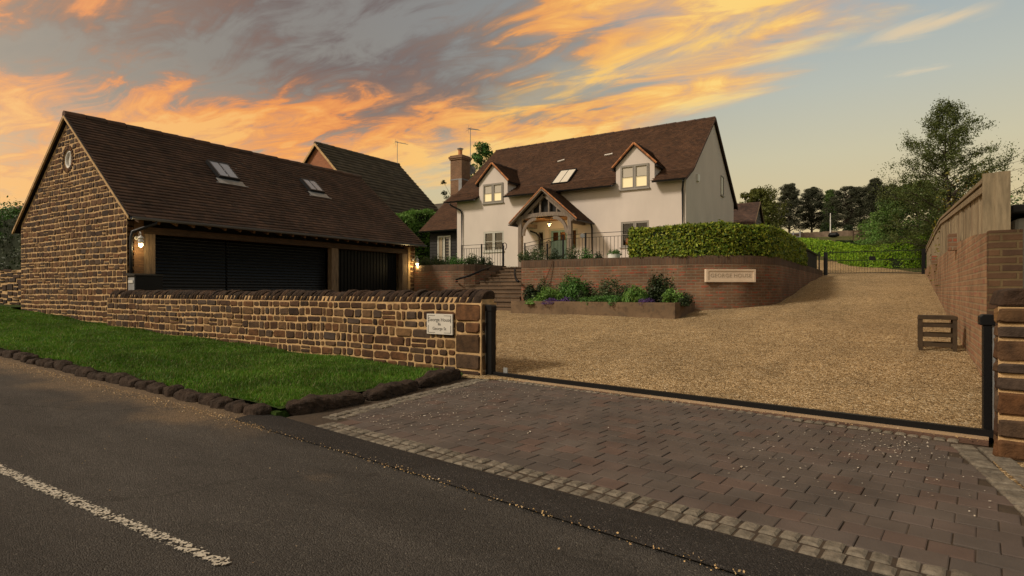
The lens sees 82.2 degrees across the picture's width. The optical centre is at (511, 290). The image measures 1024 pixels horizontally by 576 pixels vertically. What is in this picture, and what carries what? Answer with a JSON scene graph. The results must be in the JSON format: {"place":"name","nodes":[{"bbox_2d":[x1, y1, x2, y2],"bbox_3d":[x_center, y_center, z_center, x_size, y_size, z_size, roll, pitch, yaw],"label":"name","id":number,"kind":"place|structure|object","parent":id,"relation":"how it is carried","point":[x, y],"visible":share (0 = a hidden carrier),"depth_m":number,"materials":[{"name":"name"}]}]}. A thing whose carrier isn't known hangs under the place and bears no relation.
{"place":"outdoors","nodes":[
{"label":"outdoors","id":0,"kind":"place"},
{"bbox_2d":[0,356,743,575],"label":"road","id":1,"kind":"structure","parent":0,"point":[333,512],"depth_m":3.05,"materials":[{"name":"asphalt"}]},
{"bbox_2d":[0,464,229,565],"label":"road marking","id":2,"kind":"object","parent":1,"relation":"on","point":[30,483],"visible":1,"depth_m":2.90,"materials":[{"name":"paint"}]},
{"bbox_2d":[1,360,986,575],"bbox_3d":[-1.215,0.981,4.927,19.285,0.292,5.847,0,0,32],"label":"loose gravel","id":3,"kind":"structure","parent":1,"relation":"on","point":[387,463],"depth_m":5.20,"materials":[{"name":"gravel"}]},
{"bbox_2d":[236,414,884,575],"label":"tarmac strip","id":4,"kind":"object","parent":1,"relation":"on","point":[728,552],"visible":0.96,"depth_m":2.92,"materials":[{"name":"asphalt"}]},
{"bbox_2d":[0,235,993,447],"bbox_3d":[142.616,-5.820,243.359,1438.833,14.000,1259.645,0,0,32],"label":"ground","id":5,"kind":"structure","parent":0,"point":[991,442],"depth_m":32.13,"materials":[{"name":"green plant"}]},
{"bbox_2d":[0,208,20,269],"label":"conifer hedge","id":6,"kind":"object","parent":5,"relation":"on","point":[10,250],"visible":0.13,"depth_m":22.60,"materials":[{"name":"green plant"}]},
{"bbox_2d":[0,269,20,304],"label":"rubble wall","id":7,"kind":"structure","parent":5,"relation":"on","point":[10,286],"depth_m":20.43,"materials":[{"name":"stone"}]},
{"bbox_2d":[2,350,20,357],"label":"kerb stone","id":8,"kind":"object","parent":5,"relation":"on","point":[7,353],"visible":0.45,"depth_m":8.29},
{"bbox_2d":[0,195,23,236],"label":"bush","id":9,"kind":"object","parent":5,"relation":"on","point":[9,209],"visible":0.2,"depth_m":23.45,"materials":[{"name":"green plant"}]},
{"bbox_2d":[20,352,38,362],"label":"kerb stone","id":10,"kind":"object","parent":5,"relation":"on","point":[25,357],"visible":0.5,"depth_m":7.96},
{"bbox_2d":[35,358,53,366],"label":"kerb stone","id":11,"kind":"object","parent":5,"relation":"on","point":[40,362],"visible":0.42,"depth_m":7.68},
{"bbox_2d":[53,360,73,370],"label":"kerb stone","id":12,"kind":"object","parent":5,"relation":"on","point":[59,365],"visible":0.43,"depth_m":7.43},
{"bbox_2d":[62,365,81,373],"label":"kerb stone","id":13,"kind":"object","parent":5,"relation":"on","point":[71,369],"visible":0.45,"depth_m":7.24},
{"bbox_2d":[74,366,97,376],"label":"kerb stone","id":14,"kind":"object","parent":5,"relation":"on","point":[84,371],"visible":0.56,"depth_m":7.02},
{"bbox_2d":[87,371,112,380],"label":"kerb stone","id":15,"kind":"object","parent":5,"relation":"on","point":[98,376],"visible":0.52,"depth_m":6.84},
{"bbox_2d":[105,372,129,383],"bbox_3d":[-4.507,1.036,6.718,0.318,0.201,0.188,0,0,32],"label":"kerb stone","id":16,"kind":"object","parent":5,"relation":"on","point":[114,378],"visible":0.52,"depth_m":6.65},
{"bbox_2d":[119,375,141,387],"bbox_3d":[-4.243,1.049,6.543,0.285,0.192,0.181,0,0,32],"label":"kerb stone","id":17,"kind":"object","parent":5,"relation":"on","point":[129,381],"visible":0.54,"depth_m":6.49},
{"bbox_2d":[135,380,155,389],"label":"kerb stone","id":18,"kind":"object","parent":5,"relation":"on","point":[141,385],"visible":0.48,"depth_m":6.33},
{"bbox_2d":[146,382,166,393],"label":"kerb stone","id":19,"kind":"object","parent":5,"relation":"on","point":[155,387],"visible":0.43,"depth_m":6.17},
{"bbox_2d":[163,384,184,396],"bbox_3d":[-3.516,1.067,6.076,0.222,0.193,0.186,0,0,32],"label":"kerb stone","id":20,"kind":"object","parent":5,"relation":"on","point":[169,391],"visible":0.51,"depth_m":6.00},
{"bbox_2d":[173,388,201,402],"bbox_3d":[-3.238,1.082,5.895,0.398,0.188,0.188,0,0,32],"label":"kerb stone","id":21,"kind":"object","parent":5,"relation":"on","point":[188,395],"visible":0.53,"depth_m":5.82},
{"bbox_2d":[198,393,221,405],"bbox_3d":[-2.947,1.096,5.733,0.250,0.189,0.179,0,0,32],"label":"kerb stone","id":22,"kind":"object","parent":5,"relation":"on","point":[204,398],"visible":0.45,"depth_m":5.68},
{"bbox_2d":[12,110,426,322],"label":"garage","id":23,"kind":"structure","parent":5,"relation":"on","point":[196,213],"depth_m":15.45,"materials":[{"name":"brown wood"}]},
{"bbox_2d":[155,235,225,289],"bbox_3d":[-8.010,-0.271,14.581,0.085,2.102,1.860,0,0,32],"label":"garage door","id":24,"kind":"structure","parent":23,"relation":"in","point":[185,263],"depth_m":14.58,"materials":[{"name":"metal"}]},
{"bbox_2d":[225,240,325,290],"bbox_3d":[-6.638,-0.271,16.760,0.085,2.102,3.230,0,0,32],"label":"garage door","id":25,"kind":"structure","parent":23,"relation":"in","point":[250,266],"depth_m":16.55,"materials":[{"name":"metal"}]},
{"bbox_2d":[339,249,395,291],"bbox_3d":[-4.846,-0.265,19.579,0.028,2.090,2.818,0,0,32],"label":"garage door","id":26,"kind":"structure","parent":23,"relation":"in","point":[358,270],"depth_m":19.55,"materials":[{"name":"wood"}]},
{"bbox_2d":[209,396,233,408],"bbox_3d":[-2.755,1.102,5.589,0.220,0.178,0.196,0,0,32],"label":"kerb stone","id":27,"kind":"object","parent":5,"relation":"on","point":[219,402],"visible":0.5,"depth_m":5.53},
{"bbox_2d":[0,304,462,408],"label":"grass verge","id":28,"kind":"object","parent":5,"relation":"on","point":[196,384],"depth_m":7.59,"materials":[{"name":"plant"}]},
{"bbox_2d":[225,399,250,412],"bbox_3d":[-2.541,1.106,5.462,0.288,0.168,0.183,0,0,32],"label":"kerb stone","id":29,"kind":"object","parent":5,"relation":"on","point":[237,406],"visible":0.48,"depth_m":5.39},
{"bbox_2d":[243,403,271,414],"bbox_3d":[-2.299,1.114,5.307,0.268,0.195,0.188,0,0,32],"label":"kerb stone","id":30,"kind":"object","parent":5,"relation":"on","point":[260,409],"visible":0.52,"depth_m":5.24,"materials":[{"name":"stone"}]},
{"bbox_2d":[245,401,289,416],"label":"verge soil","id":31,"kind":"structure","parent":5,"relation":"on","point":[283,412],"depth_m":5.31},
{"bbox_2d":[107,289,495,374],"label":"garden wall","id":32,"kind":"structure","parent":5,"relation":"on","point":[389,326],"depth_m":9.27,"materials":[{"name":"stone"}]},
{"bbox_2d":[427,314,452,334],"bbox_3d":[-0.991,0.459,8.052,0.450,0.279,0.026,0,0,32],"label":"name plaque","id":33,"kind":"object","parent":32,"relation":"attached to","point":[440,324],"visible":1,"depth_m":8.03,"materials":[{"name":"stone"}]},
{"bbox_2d":[285,390,364,415],"bbox_3d":[-1.796,1.085,5.636,0.233,0.213,0.840,0,0,40],"label":"boulder kerb","id":34,"kind":"object","parent":5,"relation":"on","point":[310,403],"visible":0.77,"depth_m":5.53,"materials":[{"name":"stone"}]},
{"bbox_2d":[302,141,437,213],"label":"neighbour house","id":35,"kind":"structure","parent":5,"relation":"on","point":[394,187],"depth_m":39.06,"materials":[{"name":"tile"}]},
{"bbox_2d":[362,379,418,400],"bbox_3d":[-1.290,1.093,6.384,0.250,0.197,0.855,0,0,32],"label":"boulder kerb","id":36,"kind":"object","parent":5,"relation":"on","point":[381,391],"visible":0.83,"depth_m":6.24,"materials":[{"name":"stone"}]},
{"bbox_2d":[416,368,460,387],"bbox_3d":[-0.896,1.085,7.233,0.243,0.237,0.957,0,0,26],"label":"boulder kerb","id":37,"kind":"object","parent":5,"relation":"on","point":[431,378],"visible":0.84,"depth_m":7.06,"materials":[{"name":"stone"}]},
{"bbox_2d":[418,148,471,264],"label":"house wing","id":38,"kind":"structure","parent":5,"relation":"on","point":[440,225],"depth_m":33.01,"materials":[{"name":"brick"}]},
{"bbox_2d":[438,235,450,264],"bbox_3d":[-3.741,-1.951,32.460,0.902,2.161,0.112,0,0,32],"label":"window","id":39,"kind":"structure","parent":38,"relation":"in","point":[440,238],"depth_m":32.43,"materials":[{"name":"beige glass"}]},
{"bbox_2d":[414,264,505,291],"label":"retaining wall","id":40,"kind":"structure","parent":5,"relation":"on","point":[435,277],"depth_m":20.31,"materials":[{"name":"red brick"}]},
{"bbox_2d":[471,141,492,176],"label":"broadleaf tree","id":41,"kind":"object","parent":5,"relation":"on","point":[481,156],"visible":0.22,"depth_m":41.70,"materials":[{"name":"green plant"}]},
{"bbox_2d":[451,267,520,310],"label":"garden steps","id":42,"kind":"structure","parent":5,"relation":"on","point":[504,285],"depth_m":19.22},
{"bbox_2d":[443,116,737,266],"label":"house","id":43,"kind":"structure","parent":5,"relation":"on","point":[616,182],"depth_m":27.97,"materials":[{"name":"paint"}]},
{"bbox_2d":[482,182,503,204],"bbox_3d":[-0.939,-4.825,29.172,1.280,1.010,0.130,0,0,32],"label":"window","id":44,"kind":"structure","parent":43,"relation":"in","point":[492,193],"depth_m":29.14,"materials":[{"name":"beige"}]},
{"bbox_2d":[482,231,504,252],"bbox_3d":[-0.829,-2.425,29.310,1.300,1.050,0.420,0,0,32],"label":"window","id":45,"kind":"structure","parent":43,"relation":"in","point":[492,241],"depth_m":29.21,"materials":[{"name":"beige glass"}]},
{"bbox_2d":[508,186,594,266],"bbox_3d":[1.737,-2.697,26.497,3.580,3.853,1.705,0,0,32],"label":"porch","id":46,"kind":"object","parent":43,"relation":"attached to","point":[545,201],"visible":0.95,"depth_m":26.15,"materials":[{"name":"brown wood"}]},
{"bbox_2d":[549,228,566,258],"bbox_3d":[2.201,-1.865,27.366,1.000,2.050,0.140,0,0,32],"label":"door","id":47,"kind":"structure","parent":43,"relation":"in","point":[551,231],"depth_m":27.39,"materials":[{"name":"beige wood"}]},
{"bbox_2d":[619,220,648,248],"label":"window","id":48,"kind":"structure","parent":43,"relation":"in","point":[634,223],"depth_m":25.46,"materials":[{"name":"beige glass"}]},
{"bbox_2d":[619,163,649,190],"bbox_3d":[5.276,-4.885,25.258,1.370,1.090,0.130,0,0,32],"label":"window","id":49,"kind":"structure","parent":43,"relation":"in","point":[635,176],"depth_m":25.22,"materials":[{"name":"beige"}]},
{"bbox_2d":[521,255,822,309],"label":"retaining wall","id":50,"kind":"structure","parent":5,"relation":"on","point":[778,280],"depth_m":15.47,"materials":[{"name":"red brick"}]},
{"bbox_2d":[517,249,531,261],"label":"shrub","id":51,"kind":"object","parent":50,"relation":"on","point":[521,256],"visible":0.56,"depth_m":18.09,"materials":[{"name":"green plant"}]},
{"bbox_2d":[626,219,807,265],"bbox_3d":[7.383,-1.316,17.643,9.134,1.042,3.080,0,0,-38],"label":"laurel hedge","id":52,"kind":"object","parent":50,"relation":"on","point":[722,237],"visible":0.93,"depth_m":15.21,"materials":[{"name":"green plant"}]},
{"bbox_2d":[705,269,755,281],"bbox_3d":[5.557,-0.382,15.005,1.291,0.328,0.214,0,0,-4],"label":"stone sign","id":53,"kind":"object","parent":50,"relation":"attached to","point":[730,275],"visible":1,"depth_m":14.91,"materials":[{"name":"stone"}]},
{"bbox_2d":[806,248,817,268],"bbox_3d":[11.961,-1.260,23.489,0.090,0.780,5.700,0,0,32],"label":"fence panel","id":54,"kind":"object","parent":50,"relation":"on","point":[812,259],"visible":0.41,"depth_m":23.79,"materials":[{"name":"brown wood"}]},
{"bbox_2d":[460,273,981,427],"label":"gravel drive","id":55,"kind":"structure","parent":5,"relation":"on","point":[846,343],"depth_m":8.87,"materials":[{"name":"gravel"}]},
{"bbox_2d":[126,273,163,290],"bbox_3d":[-8.233,0.220,13.179,0.360,1.220,0.630,0,0,32],"label":"parcel box","id":56,"kind":"object","parent":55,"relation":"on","point":[141,281],"visible":0.57,"depth_m":13.03,"materials":[{"name":"black metal"}]},
{"bbox_2d":[485,304,496,374],"bbox_3d":[-0.303,0.657,7.813,0.160,0.945,0.120,0,0,32],"label":"gate post","id":57,"kind":"object","parent":55,"relation":"on","point":[490,330],"visible":0.93,"depth_m":7.77,"materials":[{"name":"black metal"}]},
{"bbox_2d":[511,301,694,318],"bbox_3d":[2.273,0.555,15.385,4.650,0.550,1.620,0,0,32],"label":"planter bed","id":58,"kind":"object","parent":55,"relation":"on","point":[676,310],"visible":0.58,"depth_m":14.43,"materials":[{"name":"brick"}]},
{"bbox_2d":[522,282,545,300],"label":"bed plant","id":59,"kind":"object","parent":58,"relation":"in","point":[529,291],"visible":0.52,"depth_m":16.55,"materials":[{"name":"green plant"}]},
{"bbox_2d":[531,286,565,300],"bbox_3d":[0.997,0.129,15.844,0.968,0.550,0.814,0,0,32],"label":"bed plant","id":60,"kind":"object","parent":58,"relation":"in","point":[551,293],"visible":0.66,"depth_m":15.68,"materials":[{"name":"green plant"}]},
{"bbox_2d":[555,274,589,300],"bbox_3d":[1.614,-0.037,15.893,1.032,0.848,0.882,0,0,32],"label":"bed plant","id":61,"kind":"object","parent":58,"relation":"in","point":[572,290],"visible":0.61,"depth_m":15.71,"materials":[{"name":"green plant"}]},
{"bbox_2d":[577,294,613,304],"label":"bed plant","id":62,"kind":"object","parent":58,"relation":"in","point":[596,298],"visible":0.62,"depth_m":14.78,"materials":[{"name":"green plant"}]},
{"bbox_2d":[590,274,627,296],"bbox_3d":[2.563,-0.026,15.537,1.183,0.834,0.762,0,0,32],"label":"bed plant","id":63,"kind":"object","parent":58,"relation":"in","point":[604,288],"visible":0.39,"depth_m":15.50,"materials":[{"name":"green plant"}]},
{"bbox_2d":[606,294,621,305],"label":"bed plant","id":64,"kind":"object","parent":58,"relation":"in","point":[617,298],"visible":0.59,"depth_m":14.41,"materials":[{"name":"green plant"}]},
{"bbox_2d":[621,285,648,301],"bbox_3d":[3.026,0.122,14.458,0.684,0.604,0.967,0,0,32],"label":"bed plant","id":65,"kind":"object","parent":58,"relation":"in","point":[635,295],"visible":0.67,"depth_m":14.27,"materials":[{"name":"green plant"}]},
{"bbox_2d":[645,270,673,302],"bbox_3d":[3.673,-0.068,14.766,0.825,0.917,0.744,0,0,32],"label":"bed plant","id":66,"kind":"object","parent":58,"relation":"in","point":[657,290],"visible":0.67,"depth_m":14.62,"materials":[{"name":"green plant"}]},
{"bbox_2d":[661,285,683,302],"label":"bed plant","id":67,"kind":"object","parent":58,"relation":"in","point":[670,296],"visible":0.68,"depth_m":13.86,"materials":[{"name":"green plant"}]},
{"bbox_2d":[677,292,694,306],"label":"bed plant","id":68,"kind":"object","parent":58,"relation":"in","point":[684,301],"visible":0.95,"depth_m":13.75,"materials":[{"name":"green plant"}]},
{"bbox_2d":[917,315,957,351],"bbox_3d":[6.192,0.625,8.549,0.459,0.530,0.360,0,0,32],"label":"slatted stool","id":69,"kind":"object","parent":55,"relation":"on","point":[952,334],"visible":0.94,"depth_m":8.45,"materials":[{"name":"brown wood"}]},
{"bbox_2d":[978,314,995,429],"bbox_3d":[3.746,0.657,4.601,0.136,0.945,0.120,0,0,32],"label":"gate post","id":70,"kind":"object","parent":55,"relation":"on","point":[987,322],"visible":0.66,"depth_m":4.57,"materials":[{"name":"black metal"}]},
{"bbox_2d":[495,379,988,445],"bbox_3d":[1.559,1.143,6.054,5.214,0.030,0.065,0,0,40],"label":"drain channel","id":71,"kind":"object","parent":5,"relation":"on","point":[967,440],"visible":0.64,"depth_m":4.95,"materials":[{"name":"metal"}]},
{"bbox_2d":[734,202,764,224],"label":"outbuilding","id":72,"kind":"structure","parent":5,"relation":"on","point":[748,213],"depth_m":33.31,"materials":[{"name":"tile"}]},
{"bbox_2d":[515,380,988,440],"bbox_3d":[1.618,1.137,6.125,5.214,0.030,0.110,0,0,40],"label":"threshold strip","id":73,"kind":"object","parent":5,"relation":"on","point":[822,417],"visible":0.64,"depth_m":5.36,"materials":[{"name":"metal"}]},
{"bbox_2d":[492,368,993,437],"bbox_3d":[1.695,1.069,6.178,5.264,0.118,0.079,0,0,40],"label":"gate rail","id":74,"kind":"object","parent":73,"relation":"on","point":[989,433],"visible":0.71,"depth_m":5.49,"materials":[{"name":"black metal"}]},
{"bbox_2d":[737,188,783,228],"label":"broadleaf tree","id":75,"kind":"object","parent":5,"relation":"on","point":[756,195],"visible":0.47,"depth_m":58.98,"materials":[{"name":"green plant"}]},
{"bbox_2d":[757,184,791,223],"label":"thin tree","id":76,"kind":"object","parent":5,"relation":"on","point":[774,198],"visible":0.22,"depth_m":69.28,"materials":[{"name":"green plant"}]},
{"bbox_2d":[775,183,807,232],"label":"pine tree","id":77,"kind":"object","parent":5,"relation":"on","point":[790,193],"visible":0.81,"depth_m":81.33,"materials":[{"name":"green plant"}]},
{"bbox_2d":[798,186,830,231],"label":"pine tree","id":78,"kind":"object","parent":5,"relation":"on","point":[811,205],"visible":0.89,"depth_m":83.27,"materials":[{"name":"green plant"}]},
{"bbox_2d":[791,230,861,237],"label":"field wall","id":79,"kind":"structure","parent":5,"relation":"on","point":[823,234],"depth_m":71.30,"materials":[{"name":"stone"}]},
{"bbox_2d":[803,238,854,259],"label":"lime hedge","id":80,"kind":"object","parent":5,"relation":"on","point":[818,245],"visible":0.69,"depth_m":44.52,"materials":[{"name":"green plant"}]},
{"bbox_2d":[820,189,841,230],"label":"broadleaf tree","id":81,"kind":"object","parent":5,"relation":"on","point":[829,194],"visible":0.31,"depth_m":89.46,"materials":[{"name":"green plant"}]},
{"bbox_2d":[822,186,866,229],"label":"pine tree","id":82,"kind":"object","parent":5,"relation":"on","point":[845,205],"visible":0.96,"depth_m":79.50,"materials":[{"name":"green plant"}]},
{"bbox_2d":[837,186,870,229],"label":"pine tree","id":83,"kind":"object","parent":5,"relation":"on","point":[862,191],"visible":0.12,"depth_m":85.31,"materials":[{"name":"green plant"}]},
{"bbox_2d":[817,260,920,273],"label":"gravel lane","id":84,"kind":"structure","parent":5,"relation":"on","point":[844,268],"depth_m":31.79,"materials":[{"name":"gravel"}]},
{"bbox_2d":[862,210,879,240],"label":"young tree","id":85,"kind":"object","parent":5,"relation":"on","point":[872,223],"visible":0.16,"depth_m":43.95,"materials":[{"name":"green plant"}]},
{"bbox_2d":[857,177,887,216],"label":"pine tree","id":86,"kind":"object","parent":5,"relation":"on","point":[870,199],"visible":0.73,"depth_m":77.53,"materials":[{"name":"green plant"}]},
{"bbox_2d":[824,249,925,274],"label":"field gate","id":87,"kind":"structure","parent":5,"relation":"on","point":[923,258],"depth_m":25.77,"materials":[{"name":"black metal"}]},
{"bbox_2d":[849,207,912,245],"bbox_3d":[25.532,-3.952,40.061,4.632,3.957,3.651,0,0,6],"label":"young tree","id":88,"kind":"object","parent":5,"relation":"on","point":[874,231],"visible":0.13,"depth_m":39.98,"materials":[{"name":"green plant"}]},
{"bbox_2d":[837,231,931,268],"bbox_3d":[21.256,-2.250,34.495,2.860,2.237,6.546,0,0,-12],"label":"lime hedge","id":89,"kind":"object","parent":5,"relation":"on","point":[910,262],"visible":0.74,"depth_m":32.58,"materials":[{"name":"green plant"}]},
{"bbox_2d":[871,179,953,243],"bbox_3d":[25.073,-4.235,36.290,4.967,5.405,5.414,0,0,32],"label":"broadleaf tree","id":90,"kind":"object","parent":5,"relation":"on","point":[885,217],"visible":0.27,"depth_m":35.98,"materials":[{"name":"green plant"}]},
{"bbox_2d":[864,97,1023,254],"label":"birch tree","id":91,"kind":"object","parent":5,"relation":"on","point":[953,116],"visible":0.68,"depth_m":29.79,"materials":[{"name":"green plant"}]},
{"bbox_2d":[925,229,1022,376],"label":"boundary wall","id":92,"kind":"structure","parent":5,"relation":"on","point":[973,273],"depth_m":7.26,"materials":[{"name":"brick"}]},
{"bbox_2d":[925,171,1010,267],"bbox_3d":[11.611,-1.258,15.955,0.241,1.255,22.692,0,0,33],"label":"timber fence","id":93,"kind":"object","parent":92,"relation":"on","point":[982,205],"visible":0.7,"depth_m":7.55,"materials":[{"name":"wood"}]},
{"bbox_2d":[930,141,1020,285],"bbox_3d":[11.579,-1.829,14.625,1.807,3.600,6.716,0,0,32],"label":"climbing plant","id":94,"kind":"object","parent":5,"relation":"on","point":[955,201],"visible":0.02,"depth_m":15.24,"materials":[{"name":"green plant"}]},
{"bbox_2d":[989,288,1023,460],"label":"stone pillar","id":95,"kind":"structure","parent":5,"relation":"on","point":[1008,370],"depth_m":3.93,"materials":[{"name":"stone"}]},
{"bbox_2d":[992,460,1023,488],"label":"gravel margin","id":96,"kind":"object","parent":5,"relation":"on","point":[1021,464],"visible":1,"depth_m":3.61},
{"bbox_2d":[1011,204,1023,288],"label":"outbuilding","id":97,"kind":"structure","parent":5,"relation":"on","point":[1017,216],"depth_m":6.64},
{"bbox_2d":[0,0,1023,232],"label":"sky","id":98,"kind":"structure","parent":0,"point":[807,94],"materials":[{"name":"orange"}]},
{"bbox_2d":[286,378,1023,575],"bbox_3d":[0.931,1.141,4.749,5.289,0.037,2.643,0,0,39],"label":"block paving","id":99,"kind":"structure","parent":0,"point":[701,443],"depth_m":3.85,"materials":[{"name":"brick"}]},
{"bbox_2d":[317,378,1023,575],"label":"granite setts","id":100,"kind":"structure","parent":99,"relation":"on","point":[1011,491],"depth_m":3.36,"materials":[{"name":"stone"}]},
{"bbox_2d":[357,380,984,515],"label":"fallen petals","id":101,"kind":"object","parent":99,"relation":"on","point":[714,474],"visible":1,"depth_m":4.38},
{"label":"terrace lawn","id":102,"kind":"structure","parent":0,"visible":0},
{"bbox_2d":[395,208,435,265],"bbox_3d":[-5.858,-2.887,35.206,3.239,4.258,2.068,0,0,-32],"label":"tree","id":103,"kind":"object","parent":102,"relation":"on","point":[415,221],"visible":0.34,"depth_m":34.74,"materials":[{"name":"green plant"}]},
{"bbox_2d":[431,253,450,264],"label":"shrub","id":104,"kind":"object","parent":102,"relation":"on","point":[435,259],"visible":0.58,"depth_m":21.50,"materials":[{"name":"green plant"}]},
{"bbox_2d":[447,253,465,263],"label":"shrub","id":105,"kind":"object","parent":102,"relation":"on","point":[454,260],"visible":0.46,"depth_m":21.46,"materials":[{"name":"green plant"}]},
{"bbox_2d":[464,253,478,263],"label":"shrub","id":106,"kind":"object","parent":102,"relation":"on","point":[469,260],"visible":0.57,"depth_m":21.36,"materials":[{"name":"green plant"}]},
{"bbox_2d":[461,243,503,265],"bbox_3d":[-1.149,-1.280,22.397,1.947,1.000,0.051,0,0,32],"label":"railing","id":107,"kind":"object","parent":102,"relation":"on","point":[481,251],"visible":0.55,"depth_m":22.36,"materials":[{"name":"black metal"}]},
{"bbox_2d":[477,254,493,264],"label":"shrub","id":108,"kind":"object","parent":102,"relation":"on","point":[481,261],"visible":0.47,"depth_m":21.40,"materials":[{"name":"green plant"}]},
{"bbox_2d":[527,242,546,259],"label":"shrub","id":109,"kind":"object","parent":102,"relation":"on","point":[534,254],"visible":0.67,"depth_m":17.87,"materials":[{"name":"green plant"}]},
{"bbox_2d":[543,248,563,259],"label":"shrub","id":110,"kind":"object","parent":102,"relation":"on","point":[554,257],"visible":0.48,"depth_m":17.81,"materials":[{"name":"green plant"}]},
{"bbox_2d":[562,244,579,258],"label":"shrub","id":111,"kind":"object","parent":102,"relation":"on","point":[572,254],"visible":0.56,"depth_m":17.74,"materials":[{"name":"green plant"}]},
{"bbox_2d":[524,231,628,259],"bbox_3d":[1.753,-1.325,20.345,0.965,1.090,5.857,0,0,-34],"label":"railing","id":112,"kind":"object","parent":102,"relation":"on","point":[562,239],"visible":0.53,"depth_m":19.42,"materials":[{"name":"black metal"}]},
{"bbox_2d":[576,247,595,258],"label":"shrub","id":113,"kind":"object","parent":102,"relation":"on","point":[586,255],"visible":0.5,"depth_m":17.64,"materials":[{"name":"green plant"}]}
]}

